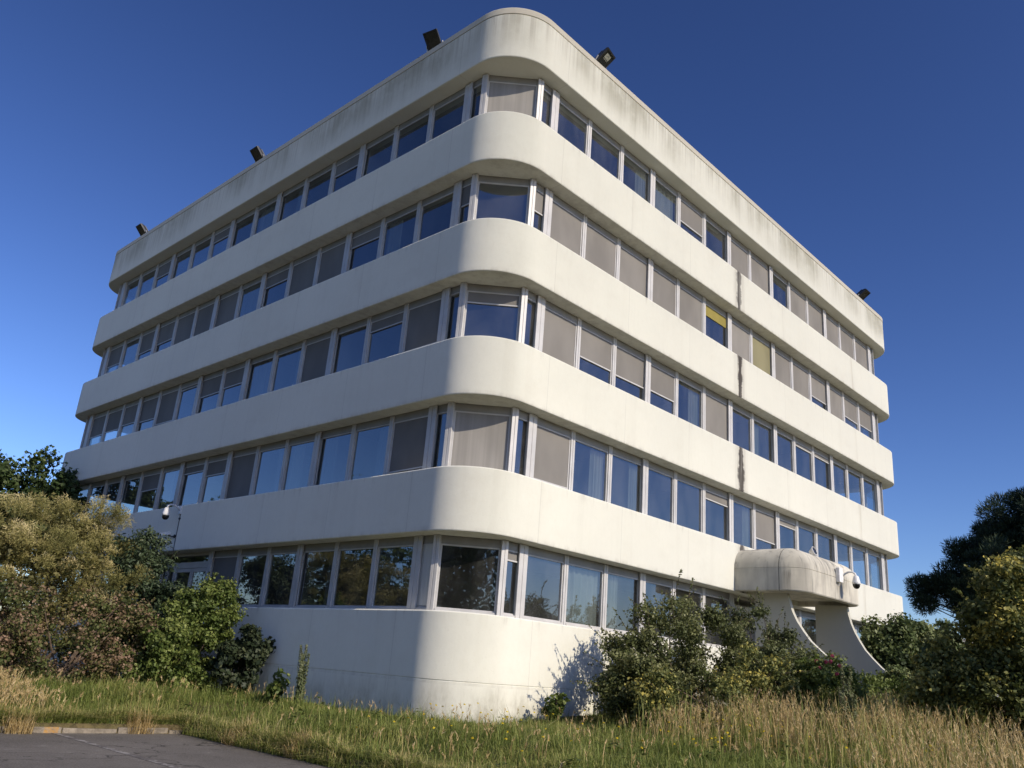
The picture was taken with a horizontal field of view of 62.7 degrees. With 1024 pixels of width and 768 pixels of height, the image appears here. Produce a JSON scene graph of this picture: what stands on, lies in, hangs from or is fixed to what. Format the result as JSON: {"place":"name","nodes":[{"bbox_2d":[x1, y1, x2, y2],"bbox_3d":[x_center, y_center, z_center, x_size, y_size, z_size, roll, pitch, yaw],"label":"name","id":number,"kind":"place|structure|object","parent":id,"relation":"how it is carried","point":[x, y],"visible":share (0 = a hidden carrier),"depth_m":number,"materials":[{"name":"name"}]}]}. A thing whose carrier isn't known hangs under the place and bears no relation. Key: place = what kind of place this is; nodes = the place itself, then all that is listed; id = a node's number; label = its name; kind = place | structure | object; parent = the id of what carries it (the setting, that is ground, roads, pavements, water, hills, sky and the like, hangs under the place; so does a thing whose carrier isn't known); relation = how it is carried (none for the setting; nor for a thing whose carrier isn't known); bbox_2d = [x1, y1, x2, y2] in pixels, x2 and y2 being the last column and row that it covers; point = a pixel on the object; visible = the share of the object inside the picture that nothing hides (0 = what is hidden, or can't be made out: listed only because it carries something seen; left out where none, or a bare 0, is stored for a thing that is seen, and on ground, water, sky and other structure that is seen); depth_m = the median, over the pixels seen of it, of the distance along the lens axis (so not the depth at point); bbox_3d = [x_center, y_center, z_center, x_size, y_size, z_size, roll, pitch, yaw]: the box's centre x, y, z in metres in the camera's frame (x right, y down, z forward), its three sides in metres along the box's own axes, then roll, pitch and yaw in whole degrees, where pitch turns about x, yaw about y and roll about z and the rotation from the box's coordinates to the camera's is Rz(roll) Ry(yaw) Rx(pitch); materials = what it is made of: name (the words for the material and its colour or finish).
{"place":"outdoors","nodes":[
{"label":"outdoors","id":0,"kind":"place"},
{"bbox_2d":[0,662,1023,767],"bbox_3d":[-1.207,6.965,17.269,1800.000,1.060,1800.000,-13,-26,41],"label":"ground","id":1,"kind":"structure","parent":0,"point":[97,725],"depth_m":15.23,"materials":[{"name":"green plant"}]},
{"bbox_2d":[0,444,91,576],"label":"broadleaf tree","id":2,"kind":"object","parent":1,"relation":"on","point":[11,481],"visible":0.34,"depth_m":34.32,"materials":[{"name":"green plant"}]},
{"bbox_2d":[0,491,154,677],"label":"smoke bush","id":3,"kind":"object","parent":1,"relation":"on","point":[21,540],"visible":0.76,"depth_m":22.01,"materials":[{"name":"green plant"}]},
{"bbox_2d":[0,578,163,684],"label":"reddish shrub","id":4,"kind":"object","parent":1,"relation":"on","point":[17,635],"visible":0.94,"depth_m":19.77,"materials":[{"name":"green plant"}]},
{"bbox_2d":[0,726,186,733],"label":"kerb","id":5,"kind":"structure","parent":1,"relation":"on","point":[121,730],"depth_m":15.09,"materials":[{"name":"concrete"}]},
{"bbox_2d":[55,525,196,681],"bbox_3d":[-11.174,6.376,24.707,5.696,4.737,2.929,-13,-26,41],"label":"shrub","id":6,"kind":"object","parent":1,"relation":"on","point":[146,556],"visible":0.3,"depth_m":24.32,"materials":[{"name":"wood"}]},
{"bbox_2d":[0,733,334,767],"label":"parking lot","id":7,"kind":"structure","parent":1,"relation":"on","point":[39,750],"depth_m":12.96,"materials":[{"name":"grey asphalt"}]},
{"bbox_2d":[107,572,248,691],"bbox_3d":[-8.578,6.398,21.819,2.802,3.173,3.691,1,-19,10],"label":"green shrub","id":8,"kind":"object","parent":1,"relation":"on","point":[185,625],"visible":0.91,"depth_m":21.54,"materials":[{"name":"green plant"}]},
{"bbox_2d":[209,623,275,695],"bbox_3d":[-7.013,7.171,21.856,1.614,1.877,1.261,7,-19,-8],"label":"dark leaved bush","id":9,"kind":"object","parent":1,"relation":"on","point":[251,650],"visible":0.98,"depth_m":21.61,"materials":[{"name":"green plant"}]},
{"bbox_2d":[265,667,290,705],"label":"broadleaf weed","id":10,"kind":"object","parent":1,"relation":"on","point":[275,686],"visible":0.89,"depth_m":18.79,"materials":[{"name":"green plant"}]},
{"bbox_2d":[294,644,309,703],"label":"tall weed","id":11,"kind":"object","parent":1,"relation":"on","point":[301,678],"visible":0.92,"depth_m":18.56,"materials":[{"name":"green plant"}]},
{"bbox_2d":[41,8,903,723],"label":"office building","id":12,"kind":"structure","parent":1,"relation":"on","point":[495,360],"depth_m":25.87,"materials":[{"name":"beige concrete"}]},
{"bbox_2d":[154,463,180,509],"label":"window","id":13,"kind":"structure","parent":12,"relation":"in","point":[171,476],"depth_m":30.95,"materials":[{"name":"metal"}]},
{"bbox_2d":[163,552,208,660],"bbox_3d":[-10.876,7.479,27.586,3.154,3.799,0.184,-13,-26,41],"label":"entrance door","id":14,"kind":"structure","parent":12,"relation":"in","point":[192,567],"depth_m":27.99,"materials":[{"name":"metal"}]},
{"bbox_2d":[177,457,206,505],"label":"window","id":15,"kind":"structure","parent":12,"relation":"in","point":[195,466],"depth_m":29.73,"materials":[{"name":"metal"}]},
{"bbox_2d":[196,368,224,413],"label":"window","id":16,"kind":"structure","parent":12,"relation":"in","point":[212,382],"depth_m":30.70,"materials":[{"name":"metal"}]},
{"bbox_2d":[198,453,227,502],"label":"window","id":17,"kind":"structure","parent":12,"relation":"in","point":[215,465],"depth_m":28.69,"materials":[{"name":"metal"}]},
{"bbox_2d":[210,549,239,582],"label":"window","id":18,"kind":"structure","parent":12,"relation":"in","point":[225,562],"depth_m":26.30,"materials":[{"name":"fabric"}]},
{"bbox_2d":[214,285,240,327],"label":"window","id":19,"kind":"structure","parent":12,"relation":"in","point":[228,301],"depth_m":31.67,"materials":[{"name":"metal"}]},
{"bbox_2d":[217,361,245,407],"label":"window","id":20,"kind":"structure","parent":12,"relation":"in","point":[233,375],"depth_m":29.75,"materials":[{"name":"fabric"}]},
{"bbox_2d":[225,445,258,498],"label":"window","id":21,"kind":"structure","parent":12,"relation":"in","point":[243,463],"depth_m":27.28,"materials":[{"name":"fabric"}]},
{"bbox_2d":[235,276,261,318],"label":"window","id":22,"kind":"structure","parent":12,"relation":"in","point":[248,298],"depth_m":30.77,"materials":[{"name":"glass"}]},
{"bbox_2d":[235,547,269,606],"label":"window","id":23,"kind":"structure","parent":12,"relation":"in","point":[264,551],"depth_m":25.32,"materials":[{"name":"metal"}]},
{"bbox_2d":[244,350,275,399],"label":"window","id":24,"kind":"structure","parent":12,"relation":"in","point":[262,374],"depth_m":28.57,"materials":[{"name":"metal"}]},
{"bbox_2d":[251,195,277,235],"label":"window","id":25,"kind":"structure","parent":12,"relation":"in","point":[267,216],"depth_m":31.97,"materials":[{"name":"metal"}]},
{"bbox_2d":[250,439,287,494],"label":"window","id":26,"kind":"structure","parent":12,"relation":"in","point":[280,444],"depth_m":26.25,"materials":[{"name":"metal"}]},
{"bbox_2d":[261,261,291,307],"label":"window","id":27,"kind":"structure","parent":12,"relation":"in","point":[281,274],"depth_m":29.59,"materials":[{"name":"metal"}]},
{"bbox_2d":[260,545,297,607],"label":"window","id":28,"kind":"structure","parent":12,"relation":"in","point":[280,550],"depth_m":24.35,"materials":[{"name":"metal"}]},
{"bbox_2d":[268,340,303,391],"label":"window","id":29,"kind":"structure","parent":12,"relation":"in","point":[299,345],"depth_m":27.52,"materials":[{"name":"metal"}]},
{"bbox_2d":[277,178,306,221],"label":"window","id":30,"kind":"structure","parent":12,"relation":"in","point":[296,187],"depth_m":30.57,"materials":[{"name":"metal"}]},
{"bbox_2d":[279,433,315,490],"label":"window","id":31,"kind":"structure","parent":12,"relation":"in","point":[299,451],"depth_m":25.41,"materials":[{"name":"metal"}]},
{"bbox_2d":[285,248,319,297],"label":"window","id":32,"kind":"structure","parent":12,"relation":"in","point":[302,274],"depth_m":28.39,"materials":[{"name":"fabric"}]},
{"bbox_2d":[297,331,331,383],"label":"window","id":33,"kind":"structure","parent":12,"relation":"in","point":[315,349],"depth_m":26.25,"materials":[{"name":"fabric"}]},
{"bbox_2d":[294,542,336,607],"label":"window","id":34,"kind":"structure","parent":12,"relation":"in","point":[321,547],"depth_m":22.81,"materials":[{"name":"metal"}]},
{"bbox_2d":[314,236,346,284],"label":"window","id":35,"kind":"structure","parent":12,"relation":"in","point":[330,259],"depth_m":27.35,"materials":[{"name":"fabric"}]},
{"bbox_2d":[314,424,353,484],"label":"window","id":36,"kind":"structure","parent":12,"relation":"in","point":[331,446],"depth_m":24.25,"materials":[{"name":"glass"}]},
{"bbox_2d":[329,147,360,194],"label":"window","id":37,"kind":"structure","parent":12,"relation":"in","point":[347,163],"depth_m":28.59,"materials":[{"name":"metal"}]},
{"bbox_2d":[331,316,369,373],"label":"window","id":38,"kind":"structure","parent":12,"relation":"in","point":[365,322],"depth_m":25.25,"materials":[{"name":"metal"}]},
{"bbox_2d":[328,539,376,608],"bbox_3d":[-4.112,4.938,21.761,1.665,1.761,0.125,-13,-26,41],"label":"window","id":39,"kind":"structure","parent":12,"relation":"in","point":[362,544],"depth_m":22.02,"materials":[{"name":"metal"}]},
{"bbox_2d":[347,218,383,270],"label":"window","id":40,"kind":"structure","parent":12,"relation":"in","point":[367,234],"depth_m":26.23,"materials":[{"name":"metal"}]},
{"bbox_2d":[346,416,391,480],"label":"window","id":41,"kind":"structure","parent":12,"relation":"in","point":[380,468],"depth_m":22.85,"materials":[{"name":"metal"}]},
{"bbox_2d":[362,126,396,176],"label":"window","id":42,"kind":"structure","parent":12,"relation":"in","point":[387,135],"depth_m":27.40,"materials":[{"name":"metal"}]},
{"bbox_2d":[363,303,406,363],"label":"window","id":43,"kind":"structure","parent":12,"relation":"in","point":[395,316],"depth_m":24.17,"materials":[{"name":"metal"}]},
{"bbox_2d":[368,537,413,608],"bbox_3d":[-2.884,4.658,20.655,1.665,1.761,0.125,-13,-26,41],"label":"window","id":44,"kind":"structure","parent":12,"relation":"in","point":[403,541],"depth_m":21.01,"materials":[{"name":"metal"}]},
{"bbox_2d":[378,201,419,257],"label":"window","id":45,"kind":"structure","parent":12,"relation":"in","point":[395,232],"depth_m":25.35,"materials":[{"name":"glass"}]},
{"bbox_2d":[385,408,428,474],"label":"window","id":46,"kind":"structure","parent":12,"relation":"in","point":[407,438],"depth_m":21.83,"materials":[{"name":"fabric"}]},
{"bbox_2d":[392,106,431,160],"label":"window","id":47,"kind":"structure","parent":12,"relation":"in","point":[427,112],"depth_m":26.41,"materials":[{"name":"metal"}]},
{"bbox_2d":[400,291,441,352],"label":"window","id":48,"kind":"structure","parent":12,"relation":"in","point":[421,322],"depth_m":22.92,"materials":[{"name":"fabric"}]},
{"bbox_2d":[415,535,433,609],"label":"window","id":49,"kind":"structure","parent":12,"relation":"in","point":[427,548],"depth_m":19.92,"materials":[{"name":"metal"}]},
{"bbox_2d":[415,185,453,241],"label":"window","id":50,"kind":"structure","parent":12,"relation":"in","point":[449,191],"depth_m":24.29,"materials":[{"name":"metal"}]},
{"bbox_2d":[427,88,464,141],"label":"window","id":51,"kind":"structure","parent":12,"relation":"in","point":[460,93],"depth_m":25.38,"materials":[{"name":"metal"}]},
{"bbox_2d":[433,535,501,614],"bbox_3d":[-1.026,4.477,19.692,1.558,1.761,0.125,5,-19,-1],"label":"window","id":52,"kind":"structure","parent":12,"relation":"in","point":[446,540],"depth_m":19.90,"materials":[{"name":"metal"}]},
{"bbox_2d":[448,403,512,470],"bbox_3d":[-0.775,1.365,20.760,1.558,1.761,0.125,5,-19,-1],"label":"window","id":53,"kind":"structure","parent":12,"relation":"in","point":[480,436],"depth_m":20.79,"materials":[{"name":"fabric"}]},
{"bbox_2d":[462,283,521,340],"bbox_3d":[-0.524,-1.748,21.828,1.558,1.761,0.125,5,-19,-1],"label":"window","id":54,"kind":"structure","parent":12,"relation":"in","point":[478,294],"depth_m":22.02,"materials":[{"name":"metal"}]},
{"bbox_2d":[474,174,530,223],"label":"window","id":55,"kind":"structure","parent":12,"relation":"in","point":[491,180],"depth_m":23.12,"materials":[{"name":"metal"}]},
{"bbox_2d":[503,541,518,617],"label":"window","id":56,"kind":"structure","parent":12,"relation":"in","point":[513,549],"depth_m":20.09,"materials":[{"name":"metal"}]},
{"bbox_2d":[485,74,538,117],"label":"window","id":57,"kind":"structure","parent":12,"relation":"in","point":[513,94],"depth_m":24.07,"materials":[{"name":"fabric"}]},
{"bbox_2d":[524,546,566,624],"bbox_3d":[0.750,4.966,20.701,0.125,1.761,1.665,-13,-26,41],"label":"window","id":58,"kind":"structure","parent":12,"relation":"in","point":[533,552],"depth_m":21.05,"materials":[{"name":"metal"}]},
{"bbox_2d":[533,417,573,489],"bbox_3d":[1.001,1.854,21.769,0.125,1.761,1.665,-13,-26,41],"label":"window","id":59,"kind":"structure","parent":12,"relation":"in","point":[554,442],"depth_m":21.87,"materials":[{"name":"metal"}]},
{"bbox_2d":[542,300,579,367],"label":"window","id":60,"kind":"structure","parent":12,"relation":"in","point":[561,328],"depth_m":22.96,"materials":[{"name":"fabric"}]},
{"bbox_2d":[550,194,585,257],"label":"window","id":61,"kind":"structure","parent":12,"relation":"in","point":[567,223],"depth_m":24.05,"materials":[{"name":"metal"}]},
{"bbox_2d":[559,96,590,156],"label":"window","id":62,"kind":"structure","parent":12,"relation":"in","point":[563,102],"depth_m":25.43,"materials":[{"name":"metal"}]},
{"bbox_2d":[563,555,605,629],"bbox_3d":[1.837,5.459,21.880,0.255,1.761,1.665,-13,-26,41],"label":"window","id":63,"kind":"structure","parent":12,"relation":"in","point":[580,603],"depth_m":22.00,"materials":[{"name":"glass"}]},
{"bbox_2d":[571,431,610,502],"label":"window","id":64,"kind":"structure","parent":12,"relation":"in","point":[596,457],"depth_m":23.27,"materials":[{"name":"metal"}]},
{"bbox_2d":[577,318,614,385],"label":"window","id":65,"kind":"structure","parent":12,"relation":"in","point":[595,346],"depth_m":24.10,"materials":[{"name":"fabric"}]},
{"bbox_2d":[583,216,618,278],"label":"window","id":66,"kind":"structure","parent":12,"relation":"in","point":[601,247],"depth_m":25.12,"materials":[{"name":"fabric"}]},
{"bbox_2d":[589,120,622,180],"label":"window","id":67,"kind":"structure","parent":12,"relation":"in","point":[593,126],"depth_m":26.50,"materials":[{"name":"metal"}]},
{"bbox_2d":[604,564,639,634],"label":"window","id":68,"kind":"structure","parent":12,"relation":"in","point":[612,572],"depth_m":22.89,"materials":[{"name":"metal"}]},
{"bbox_2d":[609,446,642,512],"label":"window","id":69,"kind":"structure","parent":12,"relation":"in","point":[633,469],"depth_m":24.41,"materials":[{"name":"metal"}]},
{"bbox_2d":[613,338,644,400],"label":"window","id":70,"kind":"structure","parent":12,"relation":"in","point":[629,363],"depth_m":25.19,"materials":[{"name":"metal"}]},
{"bbox_2d":[618,238,647,297],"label":"window","id":71,"kind":"structure","parent":12,"relation":"in","point":[632,265],"depth_m":26.22,"materials":[{"name":"fabric"}]},
{"bbox_2d":[621,146,649,202],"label":"window","id":72,"kind":"structure","parent":12,"relation":"in","point":[640,178],"depth_m":27.66,"materials":[{"name":"metal"}]},
{"bbox_2d":[649,461,675,523],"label":"window","id":73,"kind":"structure","parent":12,"relation":"in","point":[654,467],"depth_m":25.62,"materials":[{"name":"metal"}]},
{"bbox_2d":[650,358,676,415],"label":"window","id":74,"kind":"structure","parent":12,"relation":"in","point":[663,378],"depth_m":26.48,"materials":[{"name":"fabric"}]},
{"bbox_2d":[653,263,677,316],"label":"window","id":75,"kind":"structure","parent":12,"relation":"in","point":[665,286],"depth_m":27.47,"materials":[{"name":"fabric"}]},
{"bbox_2d":[655,174,679,225],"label":"window","id":76,"kind":"structure","parent":12,"relation":"in","point":[663,200],"depth_m":28.76,"materials":[{"name":"metal"}]},
{"bbox_2d":[674,580,703,644],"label":"window","id":77,"kind":"structure","parent":12,"relation":"in","point":[682,586],"depth_m":25.62,"materials":[{"name":"metal"}]},
{"bbox_2d":[675,472,703,532],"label":"window","id":78,"kind":"structure","parent":12,"relation":"in","point":[682,478],"depth_m":26.65,"materials":[{"name":"metal"}]},
{"bbox_2d":[677,371,703,428],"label":"window","id":79,"kind":"structure","parent":12,"relation":"in","point":[692,394],"depth_m":27.78,"materials":[{"name":"metal"}]},
{"bbox_2d":[678,279,704,332],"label":"window","id":80,"kind":"structure","parent":12,"relation":"in","point":[691,305],"depth_m":28.54,"materials":[{"name":"fabric"}]},
{"bbox_2d":[679,193,704,244],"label":"window","id":81,"kind":"structure","parent":12,"relation":"in","point":[690,215],"depth_m":29.68,"materials":[{"name":"fabric"}]},
{"bbox_2d":[704,297,726,347],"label":"window","id":82,"kind":"structure","parent":12,"relation":"in","point":[712,311],"depth_m":29.76,"materials":[{"name":"metal"}]},
{"bbox_2d":[704,386,727,440],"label":"window","id":83,"kind":"structure","parent":12,"relation":"in","point":[715,405],"depth_m":28.55,"materials":[{"name":"fabric"}]},
{"bbox_2d":[704,483,728,540],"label":"window","id":84,"kind":"structure","parent":12,"relation":"in","point":[713,494],"depth_m":27.70,"materials":[{"name":"metal"}]},
{"bbox_2d":[731,235,749,279],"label":"window","id":85,"kind":"structure","parent":12,"relation":"in","point":[740,254],"depth_m":31.99,"materials":[{"name":"fabric"}]},
{"bbox_2d":[726,595,755,645],"bbox_3d":[7.989,8.907,27.884,0.184,3.429,3.154,-13,-26,41],"label":"entrance door","id":86,"kind":"structure","parent":12,"relation":"in","point":[744,602],"depth_m":28.00,"materials":[{"name":"metal"}]},
{"bbox_2d":[732,317,751,363],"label":"window","id":87,"kind":"structure","parent":12,"relation":"in","point":[741,334],"depth_m":30.90,"materials":[{"name":"metal"}]},
{"bbox_2d":[733,495,754,548],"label":"window","id":88,"kind":"structure","parent":12,"relation":"in","point":[745,511],"depth_m":29.02,"materials":[{"name":"metal"}]},
{"bbox_2d":[750,250,768,293],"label":"window","id":89,"kind":"structure","parent":12,"relation":"in","point":[759,270],"depth_m":33.02,"materials":[{"name":"fabric"}]},
{"bbox_2d":[751,329,770,375],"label":"window","id":90,"kind":"structure","parent":12,"relation":"in","point":[761,347],"depth_m":31.93,"materials":[{"name":"fabric"}]},
{"bbox_2d":[753,413,773,462],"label":"window","id":91,"kind":"structure","parent":12,"relation":"in","point":[756,418],"depth_m":30.85,"materials":[{"name":"metal"}]},
{"bbox_2d":[754,503,775,549],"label":"window","id":92,"kind":"structure","parent":12,"relation":"in","point":[764,518],"depth_m":29.81,"materials":[{"name":"metal"}]},
{"bbox_2d":[775,346,792,388],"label":"window","id":93,"kind":"structure","parent":12,"relation":"in","point":[783,362],"depth_m":33.19,"materials":[{"name":"metal"}]},
{"bbox_2d":[0,665,1023,767],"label":"dry grass","id":94,"kind":"structure","parent":1,"relation":"on","point":[992,751],"depth_m":14.88,"materials":[{"name":"beige plant"}]},
{"bbox_2d":[541,692,570,724],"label":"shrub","id":95,"kind":"object","parent":1,"relation":"on","point":[559,701],"visible":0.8,"depth_m":18.32,"materials":[{"name":"green plant"}]},
{"bbox_2d":[569,569,768,723],"bbox_3d":[3.713,6.247,20.093,3.089,3.567,6.661,-13,-26,41],"label":"olive shrub","id":96,"kind":"object","parent":1,"relation":"on","point":[687,662],"visible":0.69,"depth_m":19.52,"materials":[{"name":"green plant"}]},
{"bbox_2d":[623,634,811,729],"bbox_3d":[4.555,6.469,18.303,4.956,2.195,1.968,12,-20,-22],"label":"yellowing bush","id":97,"kind":"object","parent":1,"relation":"on","point":[727,684],"visible":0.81,"depth_m":17.88,"materials":[{"name":"green plant"}]},
{"bbox_2d":[699,586,837,718],"bbox_3d":[6.716,7.028,22.074,3.474,3.504,6.460,-13,-26,41],"label":"arching shrub","id":98,"kind":"object","parent":1,"relation":"on","point":[774,641],"visible":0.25,"depth_m":22.20,"materials":[{"name":"green plant"}]},
{"bbox_2d":[837,662,857,745],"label":"lettuce weed","id":99,"kind":"object","parent":1,"relation":"on","point":[847,690],"visible":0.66,"depth_m":15.76,"materials":[{"name":"green plant"}]},
{"bbox_2d":[783,653,911,728],"bbox_3d":[8.450,7.528,20.399,1.870,1.782,5.765,-13,-26,41],"label":"rose bush","id":100,"kind":"object","parent":1,"relation":"on","point":[816,677],"visible":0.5,"depth_m":19.15,"materials":[{"name":"green plant"}]},
{"bbox_2d":[875,662,920,704],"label":"shrub","id":101,"kind":"object","parent":1,"relation":"on","point":[888,673],"visible":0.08,"depth_m":23.13,"materials":[{"name":"green plant"}]},
{"bbox_2d":[858,612,1005,704],"bbox_3d":[14.847,10.173,30.348,4.422,4.121,12.289,-4,-21,25],"label":"hedge","id":102,"kind":"object","parent":1,"relation":"on","point":[895,642],"visible":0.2,"depth_m":27.84,"materials":[{"name":"green plant"}]},
{"bbox_2d":[891,545,1023,745],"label":"variegated shrub","id":103,"kind":"object","parent":1,"relation":"on","point":[992,655],"visible":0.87,"depth_m":16.39,"materials":[{"name":"green plant"}]},
{"bbox_2d":[903,486,1023,629],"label":"pine tree","id":104,"kind":"object","parent":1,"relation":"on","point":[994,534],"visible":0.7,"depth_m":60.06,"materials":[{"name":"green plant"}]},
{"bbox_2d":[0,0,1023,638],"label":"sky","id":105,"kind":"structure","parent":0,"point":[885,137],"materials":[{"name":"blue"}]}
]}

